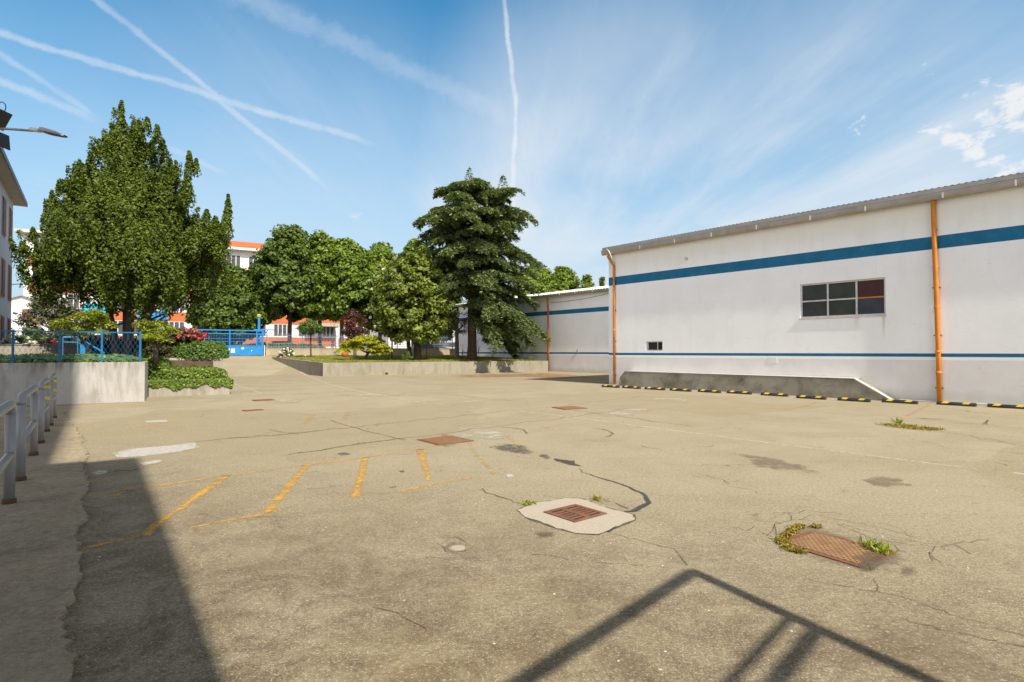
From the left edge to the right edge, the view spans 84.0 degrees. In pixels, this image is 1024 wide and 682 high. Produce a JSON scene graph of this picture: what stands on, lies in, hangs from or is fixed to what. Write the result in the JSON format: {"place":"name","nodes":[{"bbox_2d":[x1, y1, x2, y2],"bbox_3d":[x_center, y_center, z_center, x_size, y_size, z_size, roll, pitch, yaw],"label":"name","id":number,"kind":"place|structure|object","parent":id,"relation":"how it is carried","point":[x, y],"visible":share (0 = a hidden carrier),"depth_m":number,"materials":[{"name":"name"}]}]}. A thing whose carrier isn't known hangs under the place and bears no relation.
{"place":"outdoors","nodes":[
{"label":"outdoors","id":0,"kind":"place"},
{"bbox_2d":[11,295,61,342],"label":"white house","id":1,"kind":"structure","parent":0,"point":[19,303],"depth_m":65.59,"materials":[{"name":"paint"}]},
{"bbox_2d":[0,407,90,681],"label":"pavement","id":2,"kind":"structure","parent":0,"point":[44,517],"depth_m":4.41,"materials":[{"name":"concrete"}]},
{"bbox_2d":[0,401,16,504],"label":"barrier","id":3,"kind":"object","parent":2,"relation":"on","point":[8,410],"visible":0.95,"depth_m":5.90,"materials":[{"name":"grey metal"}]},
{"bbox_2d":[15,385,38,481],"bbox_3d":[-6.654,1.199,7.829,0.120,1.096,2.234,1,-1,-37],"label":"barrier","id":4,"kind":"object","parent":2,"relation":"on","point":[23,432],"visible":0.91,"depth_m":6.99,"materials":[{"name":"grey metal"}]},
{"bbox_2d":[0,102,67,149],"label":"yard lamp","id":5,"kind":"object","parent":2,"relation":"on","point":[5,117],"visible":1,"depth_m":10.06,"materials":[{"name":"grey metal"}]},
{"bbox_2d":[38,377,49,443],"bbox_3d":[-8.661,1.250,10.534,0.120,1.096,1.890,1,-1,-37],"label":"barrier","id":6,"kind":"object","parent":2,"relation":"on","point":[44,406],"visible":0.93,"depth_m":9.83,"materials":[{"name":"metal"}]},
{"bbox_2d":[48,373,56,425],"bbox_3d":[-10.404,1.294,12.884,0.120,1.096,1.808,1,-1,-37],"label":"barrier","id":7,"kind":"object","parent":2,"relation":"on","point":[53,393],"visible":0.86,"depth_m":12.26,"materials":[{"name":"metal"}]},
{"bbox_2d":[148,360,212,387],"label":"terrace","id":8,"kind":"structure","parent":0,"point":[189,363],"depth_m":23.70,"materials":[{"name":"concrete"}]},
{"bbox_2d":[0,147,27,343],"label":"apartment house","id":9,"kind":"structure","parent":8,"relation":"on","point":[11,193],"depth_m":27.42,"materials":[{"name":"white paint"}]},
{"bbox_2d":[0,314,4,340],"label":"window","id":10,"kind":"structure","parent":9,"relation":"in","point":[2,319],"depth_m":26.69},
{"bbox_2d":[0,256,5,297],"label":"window","id":11,"kind":"structure","parent":9,"relation":"in","point":[3,263],"depth_m":26.74,"materials":[{"name":"wood"}]},
{"bbox_2d":[2,194,6,237],"bbox_3d":[-24.084,-5.897,26.993,0.056,1.860,1.160,1,-1,-36],"label":"window","id":12,"kind":"structure","parent":9,"relation":"in","point":[4,203],"depth_m":26.80,"materials":[{"name":"wood"}]},
{"bbox_2d":[7,317,10,343],"bbox_3d":[-25.653,-0.308,29.024,0.056,1.760,1.160,1,-1,-36],"label":"window","id":13,"kind":"structure","parent":9,"relation":"in","point":[8,319],"depth_m":28.64,"materials":[{"name":"wood"}]},
{"bbox_2d":[7,264,11,301],"bbox_3d":[-25.653,-2.958,29.073,0.056,1.860,1.160,1,-1,-36],"label":"window","id":14,"kind":"structure","parent":9,"relation":"in","point":[9,295],"depth_m":28.79,"materials":[{"name":"wood"}]},
{"bbox_2d":[8,206,12,243],"bbox_3d":[-25.653,-5.857,29.128,0.056,1.860,1.160,1,-1,-36],"label":"window","id":15,"kind":"structure","parent":9,"relation":"in","point":[10,210],"depth_m":28.82,"materials":[{"name":"wood"}]},
{"bbox_2d":[0,333,37,343],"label":"flower bush","id":16,"kind":"object","parent":8,"relation":"on","point":[18,338],"visible":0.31,"depth_m":27.19,"materials":[{"name":"white plant"}]},
{"bbox_2d":[11,312,41,338],"bbox_3d":[-28.901,-0.369,32.982,2.326,2.763,2.272,0,-1,0],"label":"flowering shrub","id":17,"kind":"object","parent":8,"relation":"on","point":[23,319],"visible":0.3,"depth_m":33.33,"materials":[{"name":"white plant"}]},
{"bbox_2d":[14,327,52,343],"bbox_3d":[-24.188,0.121,28.495,1.689,1.629,1.790,0,-1,0],"label":"green bush","id":18,"kind":"object","parent":8,"relation":"on","point":[30,335],"visible":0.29,"depth_m":28.46,"materials":[{"name":"green plant"}]},
{"bbox_2d":[0,344,92,354],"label":"garden wall","id":19,"kind":"structure","parent":8,"relation":"on","point":[39,349],"depth_m":26.20,"materials":[{"name":"concrete"}]},
{"bbox_2d":[15,293,82,343],"bbox_3d":[-30.764,-1.150,37.932,3.893,4.681,3.802,0,-1,0],"label":"olive tree","id":20,"kind":"object","parent":8,"relation":"on","point":[42,319],"visible":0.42,"depth_m":37.44,"materials":[{"name":"green plant"}]},
{"bbox_2d":[40,337,58,343],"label":"flower bush","id":21,"kind":"object","parent":8,"relation":"on","point":[49,341],"visible":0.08,"depth_m":27.14,"materials":[{"name":"red plant"}]},
{"bbox_2d":[0,353,147,362],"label":"ivy","id":22,"kind":"object","parent":8,"relation":"on","point":[31,355],"visible":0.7,"depth_m":17.69,"materials":[{"name":"green plant"}]},
{"bbox_2d":[46,309,119,353],"bbox_3d":[-15.414,-0.166,20.395,1.911,1.995,2.087,0,-1,0],"label":"spreading juniper","id":23,"kind":"object","parent":8,"relation":"on","point":[92,321],"visible":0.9,"depth_m":20.48,"materials":[{"name":"green plant"}]},
{"bbox_2d":[62,336,104,354],"bbox_3d":[-16.773,0.303,22.278,1.330,0.929,1.046,1,-1,-38],"label":"stair handrail","id":24,"kind":"object","parent":8,"relation":"on","point":[82,349],"visible":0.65,"depth_m":21.81,"materials":[{"name":"metal"}]},
{"bbox_2d":[79,334,109,354],"bbox_3d":[-19.174,0.214,26.821,2.031,1.424,1.967,0,-1,0],"label":"dark bush","id":25,"kind":"object","parent":8,"relation":"on","point":[97,344],"visible":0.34,"depth_m":26.18,"materials":[{"name":"green plant"}]},
{"bbox_2d":[106,335,136,353],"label":"dark bush","id":26,"kind":"object","parent":8,"relation":"on","point":[120,340],"visible":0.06,"depth_m":26.06,"materials":[{"name":"green plant"}]},
{"bbox_2d":[8,100,237,354],"bbox_3d":[-15.994,-4.780,24.146,8.296,11.494,7.668,-1,-1,33],"label":"laurel tree","id":27,"kind":"object","parent":8,"relation":"on","point":[133,231],"visible":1,"depth_m":22.64,"materials":[{"name":"green plant"}]},
{"bbox_2d":[129,332,181,357],"bbox_3d":[-14.876,0.394,24.205,2.148,1.662,2.292,0,-1,0],"label":"dark bush","id":28,"kind":"object","parent":8,"relation":"on","point":[147,348],"visible":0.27,"depth_m":23.55,"materials":[{"name":"green plant"}]},
{"bbox_2d":[131,319,181,363],"bbox_3d":[-12.824,0.013,20.492,1.368,1.642,1.998,0,-1,0],"label":"spreading juniper","id":29,"kind":"object","parent":8,"relation":"on","point":[152,334],"visible":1,"depth_m":20.47,"materials":[{"name":"green plant"}]},
{"bbox_2d":[14,228,394,347],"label":"school building","id":30,"kind":"structure","parent":0,"point":[241,255],"depth_m":85.67,"materials":[{"name":"white paint"}]},
{"bbox_2d":[68,293,91,308],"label":"window","id":31,"kind":"structure","parent":30,"relation":"in","point":[77,303],"depth_m":75.14,"materials":[{"name":"white glass"}]},
{"bbox_2d":[100,320,122,334],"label":"window","id":32,"kind":"structure","parent":30,"relation":"in","point":[116,321],"depth_m":77.46,"materials":[{"name":"white glass"}]},
{"bbox_2d":[164,321,184,328],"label":"window","id":33,"kind":"structure","parent":30,"relation":"in","point":[178,325],"depth_m":80.88,"materials":[{"name":"white glass"}]},
{"bbox_2d":[223,255,240,267],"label":"window","id":34,"kind":"structure","parent":30,"relation":"in","point":[237,258],"depth_m":84.87,"materials":[{"name":"white glass"}]},
{"bbox_2d":[273,324,287,336],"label":"window","id":35,"kind":"structure","parent":30,"relation":"in","point":[279,328],"depth_m":87.91,"materials":[{"name":"white glass"}]},
{"bbox_2d":[322,327,334,336],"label":"window","id":36,"kind":"structure","parent":30,"relation":"in","point":[328,332],"depth_m":91.59,"materials":[{"name":"grey glass"}]},
{"bbox_2d":[263,355,543,362],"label":"lawn","id":37,"kind":"structure","parent":0,"point":[397,361],"depth_m":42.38,"materials":[{"name":"plant"}]},
{"bbox_2d":[278,346,294,356],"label":"white flower bush","id":38,"kind":"object","parent":37,"relation":"on","point":[287,352],"visible":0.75,"depth_m":46.34,"materials":[{"name":"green plant"}]},
{"bbox_2d":[295,318,324,356],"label":"young tree","id":39,"kind":"object","parent":37,"relation":"on","point":[308,329],"visible":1,"depth_m":46.21,"materials":[{"name":"green plant"}]},
{"bbox_2d":[337,309,369,356],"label":"copper tree","id":40,"kind":"object","parent":37,"relation":"on","point":[351,329],"visible":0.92,"depth_m":48.09,"materials":[{"name":"brown plant"}]},
{"bbox_2d":[334,335,395,359],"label":"golden juniper","id":41,"kind":"object","parent":37,"relation":"on","point":[369,341],"visible":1,"depth_m":41.38,"materials":[{"name":"yellow plant"}]},
{"bbox_2d":[401,350,412,360],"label":"weed bush","id":42,"kind":"object","parent":37,"relation":"on","point":[406,357],"visible":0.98,"depth_m":41.48,"materials":[{"name":"green plant"}]},
{"bbox_2d":[368,246,452,361],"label":"magnolia tree","id":43,"kind":"object","parent":37,"relation":"on","point":[395,320],"visible":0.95,"depth_m":41.32,"materials":[{"name":"green plant"}]},
{"bbox_2d":[445,309,467,357],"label":"pollard tree","id":44,"kind":"object","parent":37,"relation":"on","point":[454,320],"visible":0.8,"depth_m":47.36,"materials":[{"name":"green plant"}]},
{"bbox_2d":[410,167,550,359],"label":"cedar tree","id":45,"kind":"object","parent":37,"relation":"on","point":[468,233],"visible":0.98,"depth_m":43.54,"materials":[{"name":"green plant"}]},
{"bbox_2d":[370,330,454,347],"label":"white pavilion","id":46,"kind":"structure","parent":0,"point":[387,339],"depth_m":85.28,"materials":[{"name":"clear glass"}]},
{"bbox_2d":[0,0,1023,313],"label":"sky","id":47,"kind":"structure","parent":0,"point":[618,122],"materials":[{"name":"blue"}]},
{"bbox_2d":[57,355,1023,681],"bbox_3d":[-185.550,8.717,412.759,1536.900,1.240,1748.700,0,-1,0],"label":"ground","id":48,"kind":"structure","parent":0,"point":[311,575],"depth_m":4.87,"materials":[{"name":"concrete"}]},
{"bbox_2d":[0,361,147,406],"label":"concrete wall","id":49,"kind":"structure","parent":48,"relation":"on","point":[80,383],"depth_m":17.27,"materials":[{"name":"grey concrete"}]},
{"bbox_2d":[0,330,141,362],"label":"blue railing","id":50,"kind":"object","parent":49,"relation":"on","point":[12,358],"visible":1,"depth_m":17.15,"materials":[{"name":"metal"}]},
{"bbox_2d":[148,383,229,396],"bbox_3d":[-12.494,1.789,22.052,2.580,0.650,3.050,1,-1,-31],"label":"planter","id":51,"kind":"object","parent":48,"relation":"on","point":[202,389],"visible":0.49,"depth_m":20.72,"materials":[{"name":"concrete"}]},
{"bbox_2d":[147,356,171,378],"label":"ivy","id":52,"kind":"object","parent":51,"relation":"on","point":[164,363],"visible":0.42,"depth_m":21.11,"materials":[{"name":"green plant"}]},
{"bbox_2d":[148,365,233,390],"bbox_3d":[-12.430,1.404,22.021,2.831,0.950,3.133,1,-1,-31],"label":"ivy","id":53,"kind":"object","parent":51,"relation":"on","point":[175,377],"visible":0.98,"depth_m":20.87,"materials":[{"name":"green plant"}]},
{"bbox_2d":[169,358,222,368],"bbox_3d":[-13.872,1.395,24.788,2.120,1.340,2.350,1,-1,-31],"label":"planter","id":54,"kind":"object","parent":48,"relation":"on","point":[218,362],"visible":0.13,"depth_m":24.16,"materials":[{"name":"concrete"}]},
{"bbox_2d":[158,327,207,356],"bbox_3d":[-14.406,0.136,24.582,2.232,1.596,2.115,0,-1,0],"label":"rose bush","id":55,"kind":"object","parent":54,"relation":"in","point":[189,335],"visible":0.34,"depth_m":24.22,"materials":[{"name":"red plant"}]},
{"bbox_2d":[170,340,229,358],"bbox_3d":[-13.654,0.363,24.909,2.330,0.859,2.751,1,-1,-31],"label":"hedge","id":56,"kind":"object","parent":54,"relation":"on","point":[209,349],"visible":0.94,"depth_m":23.97,"materials":[{"name":"green plant"}]},
{"bbox_2d":[159,328,262,355],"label":"sliding gate","id":57,"kind":"structure","parent":48,"relation":"on","point":[239,349],"depth_m":47.75,"materials":[{"name":"metal"}]},
{"bbox_2d":[183,263,272,344],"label":"street tree","id":58,"kind":"object","parent":48,"relation":"on","point":[242,308],"visible":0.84,"depth_m":52.93,"materials":[{"name":"green plant"}]},
{"bbox_2d":[254,314,274,355],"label":"gate post","id":59,"kind":"object","parent":48,"relation":"on","point":[262,333],"visible":0.68,"depth_m":48.76,"materials":[{"name":"metal"}]},
{"bbox_2d":[87,446,473,547],"bbox_3d":[-2.306,1.730,7.095,5.045,0.001,2.331,1,-1,-43],"label":"yellow marking","id":60,"kind":"object","parent":48,"relation":"on","point":[273,506],"visible":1,"depth_m":6.55,"materials":[{"name":"paint"}]},
{"bbox_2d":[235,342,325,355],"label":"street hedge","id":61,"kind":"object","parent":48,"relation":"on","point":[274,345],"visible":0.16,"depth_m":52.59,"materials":[{"name":"metal"}]},
{"bbox_2d":[247,224,319,342],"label":"street tree","id":62,"kind":"object","parent":48,"relation":"on","point":[285,253],"visible":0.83,"depth_m":54.93,"materials":[{"name":"green plant"}]},
{"bbox_2d":[92,420,513,476],"bbox_3d":[-5.026,1.766,9.098,10.296,0.001,3.221,-1,-1,36],"label":"white paint patch","id":63,"kind":"object","parent":48,"relation":"on","point":[138,452],"visible":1,"depth_m":9.10,"materials":[{"name":"white paint"}]},
{"bbox_2d":[295,229,351,344],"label":"street tree","id":64,"kind":"object","parent":48,"relation":"on","point":[321,243],"visible":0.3,"depth_m":55.96,"materials":[{"name":"green plant"}]},
{"bbox_2d":[318,237,381,347],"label":"street tree","id":65,"kind":"object","parent":48,"relation":"on","point":[355,268],"visible":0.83,"depth_m":55.24,"materials":[{"name":"green plant"}]},
{"bbox_2d":[100,427,613,655],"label":"mossy cracks","id":66,"kind":"object","parent":48,"relation":"on","point":[341,446],"visible":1,"depth_m":10.57,"materials":[{"name":"plant"}]},
{"bbox_2d":[265,348,454,355],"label":"street wall","id":67,"kind":"structure","parent":48,"relation":"on","point":[330,351],"depth_m":52.15,"materials":[{"name":"concrete"}]},
{"bbox_2d":[266,330,454,347],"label":"street fence","id":68,"kind":"object","parent":67,"relation":"on","point":[335,343],"visible":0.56,"depth_m":51.18,"materials":[{"name":"grey metal"}]},
{"bbox_2d":[354,241,407,342],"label":"street tree","id":69,"kind":"object","parent":48,"relation":"on","point":[383,255],"visible":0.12,"depth_m":58.71,"materials":[{"name":"green plant"}]},
{"bbox_2d":[272,357,547,375],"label":"bed wall","id":70,"kind":"structure","parent":48,"relation":"on","point":[348,369],"depth_m":40.66,"materials":[{"name":"concrete"}]},
{"bbox_2d":[397,238,428,345],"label":"street tree","id":71,"kind":"object","parent":48,"relation":"on","point":[407,248],"visible":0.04,"depth_m":62.17,"materials":[{"name":"green plant"}]},
{"bbox_2d":[423,298,463,347],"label":"street tree","id":72,"kind":"object","parent":48,"relation":"on","point":[446,334],"visible":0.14,"depth_m":58.89,"materials":[{"name":"green plant"}]},
{"bbox_2d":[339,445,549,487],"bbox_3d":[-0.817,1.756,8.586,3.077,0.001,2.779,1,-1,-30],"label":"dark patch","id":73,"kind":"object","parent":48,"relation":"on","point":[507,449],"visible":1,"depth_m":9.23,"materials":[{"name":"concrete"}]},
{"bbox_2d":[269,393,686,439],"bbox_3d":[-1.060,1.940,18.438,12.217,0.001,12.080,-1,-1,41],"label":"pale patch","id":74,"kind":"object","parent":48,"relation":"on","point":[492,434],"visible":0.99,"depth_m":14.67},
{"bbox_2d":[465,373,573,377],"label":"needle litter","id":75,"kind":"object","parent":48,"relation":"on","point":[541,375],"visible":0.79,"depth_m":38.15,"materials":[{"name":"plant"}]},
{"bbox_2d":[455,286,608,373],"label":"warehouse","id":76,"kind":"structure","parent":48,"relation":"on","point":[574,324],"depth_m":44.88,"materials":[{"name":"concrete"}]},
{"bbox_2d":[512,265,563,296],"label":"street tree","id":77,"kind":"object","parent":48,"relation":"on","point":[550,282],"visible":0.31,"depth_m":74.09,"materials":[{"name":"green plant"}]},
{"bbox_2d":[552,406,586,409],"bbox_3d":[1.632,1.890,16.120,0.760,0.016,0.693,1,-1,-29],"label":"drain cover","id":78,"kind":"object","parent":48,"relation":"on","point":[569,407],"visible":1,"depth_m":16.11,"materials":[{"name":"metal"}]},
{"bbox_2d":[553,266,587,290],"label":"street tree","id":79,"kind":"object","parent":48,"relation":"on","point":[567,277],"visible":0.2,"depth_m":76.56,"materials":[{"name":"green plant"}]},
{"bbox_2d":[516,498,635,534],"bbox_3d":[0.615,1.699,5.589,0.945,0.001,1.193,1,-1,-36],"label":"surround joint","id":80,"kind":"object","parent":48,"relation":"on","point":[634,515],"visible":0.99,"depth_m":5.34,"materials":[{"name":"concrete"}]},
{"bbox_2d":[518,498,634,533],"bbox_3d":[0.623,1.698,5.594,0.913,0.001,1.137,1,-1,-38],"label":"cement surround","id":81,"kind":"object","parent":48,"relation":"on","point":[610,519],"visible":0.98,"depth_m":5.47,"materials":[{"name":"beige concrete"}]},
{"bbox_2d":[543,504,606,521],"bbox_3d":[0.623,1.692,5.613,0.450,0.008,0.440,1,-1,-39],"label":"drain grate","id":82,"kind":"object","parent":81,"relation":"on","point":[575,513],"visible":1,"depth_m":5.60,"materials":[{"name":"metal"}]},
{"bbox_2d":[581,274,594,288],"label":"street tree","id":83,"kind":"object","parent":48,"relation":"on","point":[586,278],"visible":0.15,"depth_m":83.67,"materials":[{"name":"green plant"}]},
{"bbox_2d":[555,458,650,531],"bbox_3d":[1.101,1.721,6.790,0.740,0.001,3.480,0,-1,-4],"label":"tar crack","id":84,"kind":"object","parent":48,"relation":"on","point":[647,503],"visible":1,"depth_m":6.37,"materials":[{"name":"asphalt"}]},
{"bbox_2d":[197,394,1022,645],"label":"ground cracks","id":85,"kind":"object","parent":48,"relation":"on","point":[671,547],"visible":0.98,"depth_m":5.03,"materials":[{"name":"concrete"}]},
{"bbox_2d":[233,372,1023,474],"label":"white marking","id":86,"kind":"object","parent":48,"relation":"on","point":[658,428],"visible":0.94,"depth_m":11.39,"materials":[{"name":"paint"}]},
{"bbox_2d":[435,444,897,567],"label":"cover dirt","id":87,"kind":"structure","parent":48,"relation":"on","point":[888,560],"depth_m":4.43,"materials":[{"name":"soil"}]},
{"bbox_2d":[417,436,472,444],"bbox_3d":[-1.203,1.783,10.243,0.738,0.010,0.767,1,-1,-38],"label":"drain cover","id":88,"kind":"object","parent":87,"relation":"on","point":[443,440],"visible":1,"depth_m":10.16,"materials":[{"name":"metal"}]},
{"bbox_2d":[448,545,466,550],"bbox_3d":[-0.442,1.681,4.628,0.150,0.008,0.150,0,-1,0],"label":"valve lid","id":89,"kind":"object","parent":87,"relation":"on","point":[458,547],"visible":1,"depth_m":4.62,"materials":[{"name":"concrete"}]},
{"bbox_2d":[769,523,824,553],"bbox_3d":[2.448,1.671,4.909,0.339,0.032,0.943,-1,-1,37],"label":"moss fringe","id":90,"kind":"object","parent":87,"relation":"on","point":[784,542],"visible":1,"depth_m":4.83,"materials":[{"name":"plant"}]},
{"bbox_2d":[852,535,898,554],"bbox_3d":[2.928,1.632,4.551,0.206,0.084,0.352,0,-1,0],"label":"grass tuft","id":91,"kind":"object","parent":87,"relation":"on","point":[873,545],"visible":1,"depth_m":4.54,"materials":[{"name":"plant"}]},
{"bbox_2d":[670,388,691,391],"bbox_3d":[6.833,1.980,23.075,0.150,0.104,0.940,1,-1,-39],"label":"wheel stop","id":92,"kind":"object","parent":48,"relation":"on","point":[678,389],"visible":1,"depth_m":23.00,"materials":[{"name":"black rubber"}]},
{"bbox_2d":[698,389,720,392],"bbox_3d":[7.740,1.966,22.321,0.150,0.104,0.940,1,-1,-39],"label":"wheel stop","id":93,"kind":"object","parent":48,"relation":"on","point":[709,391],"visible":0.98,"depth_m":22.23,"materials":[{"name":"black rubber"}]},
{"bbox_2d":[539,531,914,573],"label":"damp dirt","id":94,"kind":"structure","parent":48,"relation":"on","point":[873,564],"depth_m":4.28,"materials":[{"name":"soil"}]},
{"bbox_2d":[727,391,751,394],"bbox_3d":[8.629,1.953,21.615,0.150,0.104,0.940,1,-1,-41],"label":"wheel stop","id":95,"kind":"object","parent":48,"relation":"on","point":[741,392],"visible":0.99,"depth_m":21.52,"materials":[{"name":"black rubber"}]},
{"bbox_2d":[761,392,788,396],"bbox_3d":[9.486,1.934,20.573,0.150,0.104,0.940,1,-1,-42],"label":"wheel stop","id":96,"kind":"object","parent":48,"relation":"on","point":[776,394],"visible":1,"depth_m":20.48,"materials":[{"name":"black rubber"}]},
{"bbox_2d":[619,371,986,405],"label":"loading ramp","id":97,"kind":"structure","parent":48,"relation":"on","point":[837,387],"depth_m":21.62,"materials":[{"name":"grey concrete"}]},
{"bbox_2d":[796,395,826,399],"bbox_3d":[10.144,1.910,19.294,0.150,0.104,0.940,1,-1,-39],"label":"wheel stop","id":98,"kind":"object","parent":48,"relation":"on","point":[811,397],"visible":1,"depth_m":19.22,"materials":[{"name":"black rubber"}]},
{"bbox_2d":[776,530,895,567],"bbox_3d":[2.627,1.678,4.639,0.567,0.010,0.672,1,-1,-33],"label":"manhole cover","id":99,"kind":"object","parent":48,"relation":"in","point":[843,550],"visible":0.73,"depth_m":4.61,"materials":[{"name":"metal"}]},
{"bbox_2d":[837,397,870,401],"bbox_3d":[11.030,1.892,18.361,0.150,0.104,0.940,1,-1,-39],"label":"wheel stop","id":100,"kind":"object","parent":48,"relation":"on","point":[853,399],"visible":1,"depth_m":18.29,"materials":[{"name":"black rubber"}]},
{"bbox_2d":[743,418,987,485],"bbox_3d":[7.034,1.800,10.928,2.756,0.001,9.831,-1,-2,44],"label":"brown patch","id":101,"kind":"object","parent":48,"relation":"on","point":[764,460],"visible":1,"depth_m":7.84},
{"bbox_2d":[882,399,917,403],"bbox_3d":[12.056,1.880,17.695,0.150,0.104,0.940,1,-1,-40],"label":"wheel stop","id":102,"kind":"object","parent":48,"relation":"on","point":[899,401],"visible":1,"depth_m":17.63,"materials":[{"name":"black rubber"}]},
{"bbox_2d":[875,422,948,430],"bbox_3d":[8.404,1.798,12.009,0.837,0.052,1.319,1,-1,-41],"label":"moss patch","id":103,"kind":"object","parent":48,"relation":"on","point":[910,426],"visible":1,"depth_m":11.90,"materials":[{"name":"plant"}]},
{"bbox_2d":[936,401,976,406],"bbox_3d":[13.198,1.865,16.907,0.150,0.104,0.940,1,-1,-41],"label":"wheel stop","id":104,"kind":"object","parent":48,"relation":"on","point":[956,403],"visible":1,"depth_m":16.84,"materials":[{"name":"black rubber"}]},
{"bbox_2d":[987,403,1023,408],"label":"wheel stop","id":105,"kind":"object","parent":48,"relation":"on","point":[1006,406],"visible":1,"depth_m":16.12,"materials":[{"name":"black rubber"}]},
{"bbox_2d":[601,172,1023,404],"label":"warehouse","id":106,"kind":"structure","parent":0,"point":[918,295],"depth_m":19.79,"materials":[{"name":"paint"}]},
{"bbox_2d":[648,341,661,350],"bbox_3d":[6.613,0.231,26.116,0.048,0.421,0.899,1,-1,-40],"label":"window","id":107,"kind":"structure","parent":106,"relation":"in","point":[654,345],"depth_m":26.14,"materials":[{"name":"black glass"}]},
{"bbox_2d":[799,277,886,319],"bbox_3d":[11.606,-1.466,20.079,0.139,1.304,2.820,1,-1,-40],"label":"window","id":108,"kind":"structure","parent":106,"relation":"in","point":[861,297],"depth_m":20.03,"materials":[{"name":"grey glass"}]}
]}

